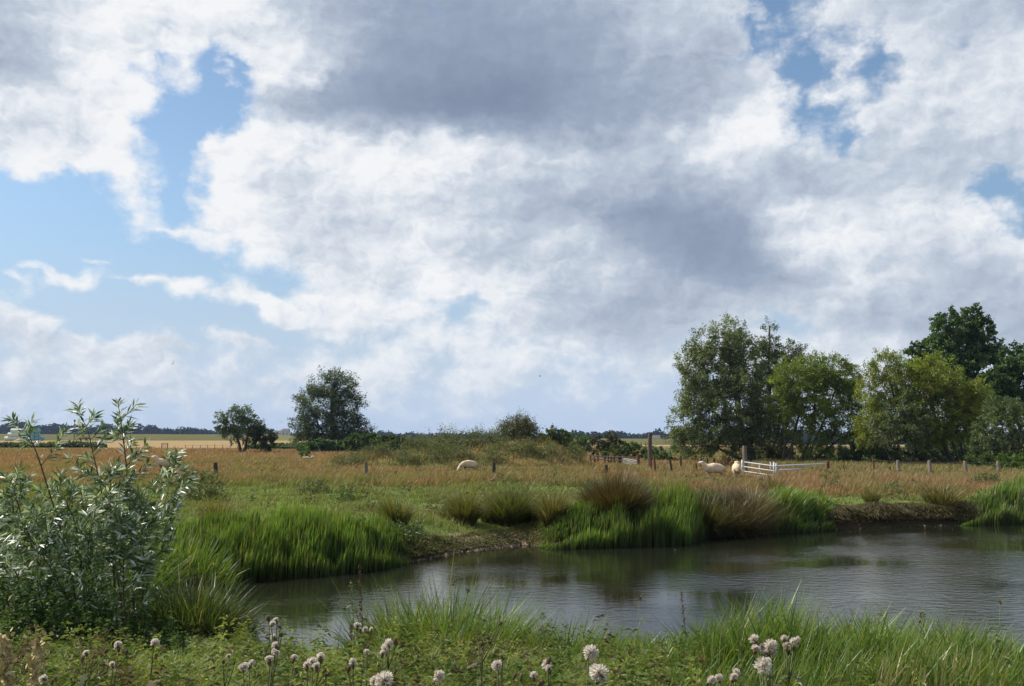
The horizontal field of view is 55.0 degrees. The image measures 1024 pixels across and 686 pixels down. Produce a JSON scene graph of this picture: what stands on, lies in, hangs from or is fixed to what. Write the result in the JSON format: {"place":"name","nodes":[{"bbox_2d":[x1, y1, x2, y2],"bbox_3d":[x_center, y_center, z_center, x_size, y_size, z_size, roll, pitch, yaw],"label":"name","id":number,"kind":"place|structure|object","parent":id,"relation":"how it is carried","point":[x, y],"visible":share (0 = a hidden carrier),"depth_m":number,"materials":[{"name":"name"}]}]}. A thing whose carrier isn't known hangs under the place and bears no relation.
{"place":"outdoors","nodes":[
{"label":"outdoors","id":0,"kind":"place"},
{"bbox_2d":[0,434,790,444],"bbox_3d":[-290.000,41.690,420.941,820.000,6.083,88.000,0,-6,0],"label":"field","id":1,"kind":"structure","parent":0,"point":[174,437],"depth_m":449.19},
{"bbox_2d":[0,441,1022,585],"bbox_3d":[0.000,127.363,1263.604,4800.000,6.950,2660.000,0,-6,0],"label":"ground","id":2,"kind":"structure","parent":0,"point":[839,524],"depth_m":31.37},
{"bbox_2d":[0,627,21,685],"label":"dry plume","id":3,"kind":"object","parent":2,"relation":"on","point":[6,651],"visible":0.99,"depth_m":4.57,"materials":[{"name":"plant"}]},
{"bbox_2d":[22,623,53,685],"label":"dry plume","id":4,"kind":"object","parent":2,"relation":"on","point":[35,666],"visible":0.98,"depth_m":4.67,"materials":[{"name":"plant"}]},
{"bbox_2d":[0,440,107,447],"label":"hedge","id":5,"kind":"object","parent":2,"relation":"on","point":[69,444],"visible":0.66,"depth_m":233.85,"materials":[{"name":"green plant"}]},
{"bbox_2d":[77,650,96,685],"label":"thistle","id":6,"kind":"object","parent":2,"relation":"on","point":[82,678],"visible":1,"depth_m":4.70,"materials":[{"name":"green plant"}]},
{"bbox_2d":[0,485,187,628],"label":"rough herbage","id":7,"kind":"object","parent":2,"relation":"on","point":[129,571],"visible":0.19,"depth_m":13.09,"materials":[{"name":"green plant"}]},
{"bbox_2d":[0,564,190,656],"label":"nettles","id":8,"kind":"object","parent":2,"relation":"on","point":[93,618],"visible":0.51,"depth_m":8.22,"materials":[{"name":"green plant"}]},
{"bbox_2d":[0,397,199,642],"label":"osier shrub","id":9,"kind":"object","parent":2,"relation":"on","point":[49,528],"visible":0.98,"depth_m":8.68,"materials":[{"name":"green plant"}]},
{"bbox_2d":[5,524,210,602],"bbox_3d":[-6.094,3.258,14.659,2.834,1.424,3.148,-5,-7,41],"label":"sedge tussock","id":10,"kind":"object","parent":2,"relation":"on","point":[166,580],"visible":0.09,"depth_m":14.69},
{"bbox_2d":[98,641,128,685],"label":"thistle","id":11,"kind":"object","parent":2,"relation":"on","point":[117,644],"visible":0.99,"depth_m":4.78,"materials":[{"name":"green plant"}]},
{"bbox_2d":[146,638,162,685],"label":"thistle","id":12,"kind":"object","parent":2,"relation":"on","point":[155,642],"visible":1,"depth_m":4.86,"materials":[{"name":"white plant"}]},
{"bbox_2d":[110,519,250,599],"bbox_3d":[-5.622,3.626,16.318,2.739,1.586,2.725,0,-6,0],"label":"sedge tussock","id":13,"kind":"object","parent":2,"relation":"on","point":[203,555],"visible":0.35,"depth_m":16.13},
{"bbox_2d":[118,566,277,645],"bbox_3d":[-4.264,3.833,13.226,2.561,1.795,2.606,-2,-6,23],"label":"sedge tussock","id":14,"kind":"object","parent":2,"relation":"on","point":[192,612],"visible":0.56,"depth_m":13.12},
{"bbox_2d":[173,467,235,502],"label":"weed clump","id":15,"kind":"object","parent":2,"relation":"on","point":[208,492],"visible":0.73,"depth_m":33.97,"materials":[{"name":"green plant"}]},
{"bbox_2d":[192,486,248,520],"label":"rush tussock","id":16,"kind":"object","parent":2,"relation":"on","point":[212,508],"visible":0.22,"depth_m":22.79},
{"bbox_2d":[212,402,266,452],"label":"willow","id":17,"kind":"object","parent":2,"relation":"on","point":[242,419],"visible":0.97,"depth_m":144.94,"materials":[{"name":"green plant"}]},
{"bbox_2d":[237,659,255,685],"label":"thistle","id":18,"kind":"object","parent":2,"relation":"on","point":[243,667],"visible":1,"depth_m":3.96,"materials":[{"name":"white plant"}]},
{"bbox_2d":[249,424,279,451],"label":"sapling","id":19,"kind":"object","parent":2,"relation":"on","point":[271,438],"visible":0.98,"depth_m":145.10,"materials":[{"name":"green plant"}]},
{"bbox_2d":[265,641,280,685],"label":"thistle","id":20,"kind":"object","parent":2,"relation":"on","point":[274,653],"visible":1,"depth_m":4.28,"materials":[{"name":"white plant"}]},
{"bbox_2d":[265,615,284,685],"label":"thistle","id":21,"kind":"object","parent":2,"relation":"on","point":[275,624],"visible":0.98,"depth_m":4.89,"materials":[{"name":"green plant"}]},
{"bbox_2d":[293,474,331,494],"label":"weed clump","id":22,"kind":"object","parent":2,"relation":"on","point":[316,486],"visible":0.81,"depth_m":38.87,"materials":[{"name":"green plant"}]},
{"bbox_2d":[303,652,329,685],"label":"thistle","id":23,"kind":"object","parent":2,"relation":"on","point":[316,665],"visible":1,"depth_m":3.96,"materials":[{"name":"white plant"}]},
{"bbox_2d":[296,437,338,452],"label":"bush","id":24,"kind":"object","parent":2,"relation":"on","point":[318,445],"visible":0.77,"depth_m":147.70,"materials":[{"name":"green plant"}]},
{"bbox_2d":[287,365,377,449],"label":"willow tree","id":25,"kind":"object","parent":2,"relation":"on","point":[340,426],"visible":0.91,"depth_m":158.29,"materials":[{"name":"green plant"}]},
{"bbox_2d":[326,446,367,467],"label":"weed clump","id":26,"kind":"object","parent":2,"relation":"on","point":[347,460],"visible":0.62,"depth_m":70.34,"materials":[{"name":"green plant"}]},
{"bbox_2d":[333,483,369,501],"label":"weed clump","id":27,"kind":"object","parent":2,"relation":"on","point":[350,495],"visible":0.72,"depth_m":34.12,"materials":[{"name":"green plant"}]},
{"bbox_2d":[335,432,381,451],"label":"bush","id":28,"kind":"object","parent":2,"relation":"on","point":[355,441],"visible":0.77,"depth_m":147.65,"materials":[{"name":"green plant"}]},
{"bbox_2d":[354,622,376,685],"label":"thistle","id":29,"kind":"object","parent":2,"relation":"on","point":[358,625],"visible":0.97,"depth_m":5.25,"materials":[{"name":"green plant"}]},
{"bbox_2d":[369,670,393,685],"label":"thistle","id":30,"kind":"object","parent":2,"relation":"on","point":[383,678],"visible":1,"depth_m":3.47,"materials":[{"name":"white plant"}]},
{"bbox_2d":[380,637,401,677],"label":"thistle","id":31,"kind":"object","parent":2,"relation":"on","point":[386,647],"visible":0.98,"depth_m":4.48,"materials":[{"name":"white plant"}]},
{"bbox_2d":[367,488,422,525],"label":"rush tussock","id":32,"kind":"object","parent":2,"relation":"on","point":[390,512],"visible":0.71,"depth_m":24.00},
{"bbox_2d":[370,433,420,450],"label":"bush","id":33,"kind":"object","parent":2,"relation":"on","point":[393,437],"visible":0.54,"depth_m":138.23,"materials":[{"name":"green plant"}]},
{"bbox_2d":[304,566,497,655],"bbox_3d":[-1.147,3.001,10.413,2.182,1.355,2.311,0,-6,0],"label":"grass tuft","id":34,"kind":"object","parent":2,"relation":"on","point":[362,636],"visible":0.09,"depth_m":10.38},
{"bbox_2d":[388,505,426,547],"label":"weed clump","id":35,"kind":"object","parent":2,"relation":"on","point":[413,533],"visible":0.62,"depth_m":22.86,"materials":[{"name":"green plant"}]},
{"bbox_2d":[334,547,548,650],"bbox_3d":[-0.681,2.807,10.126,2.521,1.663,2.366,0,-6,0],"label":"grass tuft","id":36,"kind":"object","parent":2,"relation":"on","point":[443,619],"visible":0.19,"depth_m":9.99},
{"bbox_2d":[435,483,495,525],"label":"rush tussock","id":37,"kind":"object","parent":2,"relation":"on","point":[462,509],"visible":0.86,"depth_m":26.17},
{"bbox_2d":[368,628,566,661],"bbox_3d":[-0.322,2.600,8.033,1.749,0.690,1.938,4,-7,-37],"label":"grass tuft","id":38,"kind":"object","parent":2,"relation":"on","point":[460,642],"visible":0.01,"depth_m":8.22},
{"bbox_2d":[351,438,591,469],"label":"grassy mound","id":39,"kind":"object","parent":2,"relation":"on","point":[529,457],"visible":0.24,"depth_m":68.61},
{"bbox_2d":[364,439,398,459],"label":"weed clump","id":40,"kind":"object","parent":39,"relation":"on","point":[382,448],"visible":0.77,"depth_m":71.47,"materials":[{"name":"green plant"}]},
{"bbox_2d":[389,446,421,464],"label":"weed clump","id":41,"kind":"object","parent":39,"relation":"on","point":[414,457],"visible":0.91,"depth_m":68.39,"materials":[{"name":"green plant"}]},
{"bbox_2d":[397,432,432,451],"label":"weed clump","id":42,"kind":"object","parent":39,"relation":"on","point":[415,445],"visible":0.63,"depth_m":72.34,"materials":[{"name":"green plant"}]},
{"bbox_2d":[415,435,445,459],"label":"weed clump","id":43,"kind":"object","parent":39,"relation":"on","point":[431,453],"visible":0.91,"depth_m":68.91,"materials":[{"name":"green plant"}]},
{"bbox_2d":[426,423,465,447],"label":"weed clump","id":44,"kind":"object","parent":39,"relation":"on","point":[446,436],"visible":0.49,"depth_m":72.42,"materials":[{"name":"green plant"}]},
{"bbox_2d":[441,434,475,459],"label":"weed clump","id":45,"kind":"object","parent":39,"relation":"on","point":[459,444],"visible":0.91,"depth_m":69.00,"materials":[{"name":"green plant"}]},
{"bbox_2d":[464,424,494,446],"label":"weed clump","id":46,"kind":"object","parent":39,"relation":"on","point":[483,440],"visible":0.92,"depth_m":72.53,"materials":[{"name":"green plant"}]},
{"bbox_2d":[476,443,509,462],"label":"weed clump","id":47,"kind":"object","parent":39,"relation":"on","point":[492,453],"visible":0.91,"depth_m":68.53,"materials":[{"name":"green plant"}]},
{"bbox_2d":[497,408,545,441],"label":"bush","id":48,"kind":"object","parent":39,"relation":"on","point":[521,424],"visible":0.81,"depth_m":73.11,"materials":[{"name":"green plant"}]},
{"bbox_2d":[505,431,539,457],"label":"weed clump","id":49,"kind":"object","parent":39,"relation":"on","point":[519,446],"visible":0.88,"depth_m":69.31,"materials":[{"name":"green plant"}]},
{"bbox_2d":[523,437,561,456],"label":"weed clump","id":50,"kind":"object","parent":39,"relation":"on","point":[552,449],"visible":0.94,"depth_m":69.03,"materials":[{"name":"green plant"}]},
{"bbox_2d":[559,439,587,461],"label":"weed clump","id":51,"kind":"object","parent":39,"relation":"on","point":[574,452],"visible":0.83,"depth_m":70.39,"materials":[{"name":"green plant"}]},
{"bbox_2d":[396,522,550,559],"bbox_3d":[-1.064,4.815,24.228,5.631,0.573,1.836,5,-8,-43],"label":"turf lip","id":52,"kind":"object","parent":2,"relation":"on","point":[419,552],"visible":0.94,"depth_m":24.50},
{"bbox_2d":[468,621,501,685],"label":"thistle","id":53,"kind":"object","parent":2,"relation":"on","point":[481,651],"visible":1,"depth_m":5.18,"materials":[{"name":"green plant"}]},
{"bbox_2d":[399,576,571,654],"bbox_3d":[-0.286,3.007,10.309,2.027,1.348,1.989,0,-6,0],"label":"grass tuft","id":54,"kind":"object","parent":2,"relation":"on","point":[512,628],"visible":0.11,"depth_m":10.15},
{"bbox_2d":[491,655,503,685],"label":"thistle","id":55,"kind":"object","parent":2,"relation":"on","point":[497,665],"visible":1,"depth_m":4.07,"materials":[{"name":"white plant"}]},
{"bbox_2d":[0,447,1013,456],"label":"dry grass","id":56,"kind":"structure","parent":2,"relation":"on","point":[190,451],"depth_m":143.28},
{"bbox_2d":[0,602,1014,685],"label":"leafy weeds","id":57,"kind":"object","parent":2,"relation":"on","point":[124,677],"visible":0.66,"depth_m":6.05,"materials":[{"name":"green plant"}]},
{"bbox_2d":[0,475,1017,559],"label":"meadow grass","id":58,"kind":"structure","parent":2,"relation":"on","point":[856,487],"depth_m":37.03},
{"bbox_2d":[0,436,1017,515],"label":"meadow weeds","id":59,"kind":"object","parent":2,"relation":"on","point":[429,507],"visible":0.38,"depth_m":39.65,"materials":[{"name":"green plant"}]},
{"bbox_2d":[473,478,546,526],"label":"rush tussock","id":60,"kind":"object","parent":2,"relation":"on","point":[512,510],"visible":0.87,"depth_m":26.63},
{"bbox_2d":[0,435,1023,487],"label":"tall dry grass","id":61,"kind":"structure","parent":2,"relation":"on","point":[236,470],"depth_m":60.61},
{"bbox_2d":[0,549,1023,685],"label":"bank grass","id":62,"kind":"structure","parent":2,"relation":"on","point":[137,661],"depth_m":6.63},
{"bbox_2d":[0,421,1023,443],"bbox_3d":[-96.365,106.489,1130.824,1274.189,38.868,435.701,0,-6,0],"label":"distant woodland","id":63,"kind":"object","parent":2,"relation":"on","point":[53,428],"visible":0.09,"depth_m":1241.56,"materials":[{"name":"green plant"}]},
{"bbox_2d":[512,671,544,685],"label":"thistle","id":64,"kind":"object","parent":2,"relation":"on","point":[533,674],"visible":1,"depth_m":3.67,"materials":[{"name":"white plant"}]},
{"bbox_2d":[541,657,552,685],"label":"thistle","id":65,"kind":"object","parent":2,"relation":"on","point":[546,663],"visible":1,"depth_m":4.07,"materials":[{"name":"white plant"}]},
{"bbox_2d":[524,484,582,527],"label":"rush tussock","id":66,"kind":"object","parent":2,"relation":"on","point":[551,510],"visible":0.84,"depth_m":25.76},
{"bbox_2d":[538,423,578,452],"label":"bush","id":67,"kind":"object","parent":2,"relation":"on","point":[560,436],"visible":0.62,"depth_m":95.22,"materials":[{"name":"green plant"}]},
{"bbox_2d":[563,429,590,456],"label":"bush","id":68,"kind":"object","parent":2,"relation":"on","point":[584,439],"visible":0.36,"depth_m":99.13,"materials":[{"name":"green plant"}]},
{"bbox_2d":[583,644,599,685],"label":"thistle","id":69,"kind":"object","parent":2,"relation":"on","point":[590,653],"visible":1,"depth_m":4.50,"materials":[{"name":"white plant"}]},
{"bbox_2d":[589,663,608,685],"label":"thistle","id":70,"kind":"object","parent":2,"relation":"on","point":[600,676],"visible":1,"depth_m":3.70,"materials":[{"name":"white plant"}]},
{"bbox_2d":[587,431,627,454],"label":"bush","id":71,"kind":"object","parent":2,"relation":"on","point":[612,438],"visible":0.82,"depth_m":103.23,"materials":[{"name":"green plant"}]},
{"bbox_2d":[561,462,665,518],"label":"rush tussock","id":72,"kind":"object","parent":2,"relation":"on","point":[604,493],"visible":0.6,"depth_m":26.11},
{"bbox_2d":[589,452,639,464],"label":"pen fence","id":73,"kind":"object","parent":2,"relation":"on","point":[619,457],"visible":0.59,"depth_m":77.45,"materials":[{"name":"grey wood"}]},
{"bbox_2d":[601,440,654,459],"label":"bush","id":74,"kind":"object","parent":2,"relation":"on","point":[626,450],"visible":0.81,"depth_m":94.00,"materials":[{"name":"green plant"}]},
{"bbox_2d":[643,445,679,461],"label":"bush","id":75,"kind":"object","parent":2,"relation":"on","point":[656,452],"visible":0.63,"depth_m":87.19,"materials":[{"name":"green plant"}]},
{"bbox_2d":[659,479,749,538],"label":"rush tussock","id":76,"kind":"object","parent":2,"relation":"on","point":[714,528],"visible":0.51,"depth_m":27.39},
{"bbox_2d":[698,461,725,477],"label":"sheep","id":77,"kind":"object","parent":2,"relation":"on","point":[715,468],"visible":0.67,"depth_m":50.95},
{"bbox_2d":[660,314,776,460],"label":"grey willow","id":78,"kind":"object","parent":2,"relation":"on","point":[701,386],"visible":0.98,"depth_m":86.20,"materials":[{"name":"green plant"}]},
{"bbox_2d":[686,480,788,538],"bbox_3d":[6.233,4.843,28.299,3.919,2.085,3.842,1,-6,-12],"label":"rush tussock","id":79,"kind":"object","parent":2,"relation":"on","point":[752,524],"visible":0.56,"depth_m":27.98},
{"bbox_2d":[713,478,797,530],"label":"rush tussock","id":80,"kind":"object","parent":2,"relation":"on","point":[759,500],"visible":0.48,"depth_m":28.92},
{"bbox_2d":[752,656,772,685],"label":"flower","id":81,"kind":"object","parent":2,"relation":"on","point":[763,665],"visible":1,"depth_m":3.45,"materials":[{"name":"white plant"}]},
{"bbox_2d":[748,634,781,685],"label":"flower","id":82,"kind":"object","parent":2,"relation":"on","point":[767,649],"visible":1,"depth_m":3.90,"materials":[{"name":"white plant"}]},
{"bbox_2d":[755,471,796,493],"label":"rush tussock","id":83,"kind":"object","parent":2,"relation":"on","point":[767,481],"visible":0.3,"depth_m":34.74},
{"bbox_2d":[747,316,807,458],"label":"grey willow","id":84,"kind":"object","parent":2,"relation":"on","point":[770,352],"visible":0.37,"depth_m":90.48,"materials":[{"name":"green plant"}]},
{"bbox_2d":[777,635,805,685],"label":"flower","id":85,"kind":"object","parent":2,"relation":"on","point":[794,641],"visible":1,"depth_m":4.29,"materials":[{"name":"white plant"}]},
{"bbox_2d":[775,462,829,475],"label":"metal gate","id":86,"kind":"structure","parent":2,"relation":"on","point":[827,464],"depth_m":52.50,"materials":[{"name":"metal"}]},
{"bbox_2d":[763,347,870,461],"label":"yellow willow","id":87,"kind":"object","parent":2,"relation":"on","point":[821,377],"visible":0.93,"depth_m":83.34,"materials":[{"name":"green plant"}]},
{"bbox_2d":[833,441,868,462],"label":"bush","id":88,"kind":"object","parent":2,"relation":"on","point":[856,456],"visible":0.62,"depth_m":81.05,"materials":[{"name":"green plant"}]},
{"bbox_2d":[859,483,884,501],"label":"rush tussock","id":89,"kind":"object","parent":2,"relation":"on","point":[875,497],"visible":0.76,"depth_m":32.27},
{"bbox_2d":[861,441,905,463],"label":"bush","id":90,"kind":"object","parent":2,"relation":"on","point":[878,453],"visible":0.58,"depth_m":79.12,"materials":[{"name":"green plant"}]},
{"bbox_2d":[774,639,1023,685],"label":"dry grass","id":91,"kind":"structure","parent":2,"relation":"on","point":[924,676],"depth_m":5.89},
{"bbox_2d":[865,391,934,463],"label":"grey sallow","id":92,"kind":"object","parent":2,"relation":"on","point":[916,432],"visible":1,"depth_m":77.03,"materials":[{"name":"green plant"}]},
{"bbox_2d":[825,500,991,522],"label":"bank sedge","id":93,"kind":"object","parent":2,"relation":"on","point":[879,507],"visible":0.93,"depth_m":31.40,"materials":[{"name":"green plant"}]},
{"bbox_2d":[849,346,998,463],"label":"yellow willow","id":94,"kind":"object","parent":2,"relation":"on","point":[932,396],"visible":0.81,"depth_m":79.31,"materials":[{"name":"green plant"}]},
{"bbox_2d":[843,458,1023,473],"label":"wire fence","id":95,"kind":"object","parent":2,"relation":"on","point":[929,464],"visible":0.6,"depth_m":57.58,"materials":[{"name":"grey wood"}]},
{"bbox_2d":[908,476,966,508],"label":"rush tussock","id":96,"kind":"object","parent":2,"relation":"on","point":[948,496],"visible":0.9,"depth_m":32.28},
{"bbox_2d":[898,439,978,461],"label":"bush","id":97,"kind":"object","parent":2,"relation":"on","point":[950,449],"visible":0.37,"depth_m":82.76,"materials":[{"name":"green plant"}]},
{"bbox_2d":[903,302,1006,427],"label":"dark poplar","id":98,"kind":"object","parent":2,"relation":"on","point":[977,353],"visible":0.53,"depth_m":99.50,"materials":[{"name":"green plant"}]},
{"bbox_2d":[959,446,994,466],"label":"bush","id":99,"kind":"object","parent":2,"relation":"on","point":[971,460],"visible":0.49,"depth_m":68.92,"materials":[{"name":"green plant"}]},
{"bbox_2d":[968,393,1023,461],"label":"grey sallow","id":100,"kind":"object","parent":2,"relation":"on","point":[1011,427],"visible":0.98,"depth_m":71.57,"materials":[{"name":"green plant"}]},
{"bbox_2d":[974,440,1023,461],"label":"bush","id":101,"kind":"object","parent":2,"relation":"on","point":[1011,452],"visible":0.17,"depth_m":75.43,"materials":[{"name":"green plant"}]},
{"bbox_2d":[976,339,1023,447],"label":"dark poplar","id":102,"kind":"object","parent":2,"relation":"on","point":[1007,374],"visible":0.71,"depth_m":95.97,"materials":[{"name":"green plant"}]},
{"bbox_2d":[992,451,1023,469],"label":"bush","id":103,"kind":"object","parent":2,"relation":"on","point":[1013,457],"visible":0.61,"depth_m":62.29,"materials":[{"name":"green plant"}]},
{"bbox_2d":[0,0,1023,436],"label":"sky","id":104,"kind":"structure","parent":0,"point":[451,206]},
{"bbox_2d":[229,581,1023,685],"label":"shore grass","id":105,"kind":"structure","parent":0,"point":[719,647],"depth_m":6.94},
{"bbox_2d":[231,524,1023,654],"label":"pond water","id":106,"kind":"structure","parent":0,"point":[975,573],"depth_m":18.91,"materials":[{"name":"black liquid"}]},
{"bbox_2d":[169,495,412,582],"bbox_3d":[-4.319,4.046,21.109,6.221,1.578,3.005,3,-6,-31],"label":"reed bed","id":107,"kind":"object","parent":106,"relation":"on","point":[261,548],"visible":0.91,"depth_m":20.30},
{"bbox_2d":[538,478,711,549],"bbox_3d":[3.588,4.540,27.000,6.942,1.739,3.559,3,-6,-24],"label":"reed bed","id":108,"kind":"object","parent":106,"relation":"on","point":[615,528],"visible":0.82,"depth_m":25.50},
{"bbox_2d":[399,505,974,565],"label":"mud clods","id":109,"kind":"object","parent":106,"relation":"on","point":[471,550],"visible":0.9,"depth_m":25.15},
{"bbox_2d":[754,485,837,533],"bbox_3d":[8.753,4.997,30.359,2.645,1.480,4.911,-2,-6,15],"label":"reed bed","id":110,"kind":"object","parent":106,"relation":"on","point":[811,505],"visible":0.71,"depth_m":29.54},
{"bbox_2d":[957,470,1023,525],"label":"reed bed","id":111,"kind":"object","parent":106,"relation":"on","point":[1001,498],"visible":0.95,"depth_m":32.30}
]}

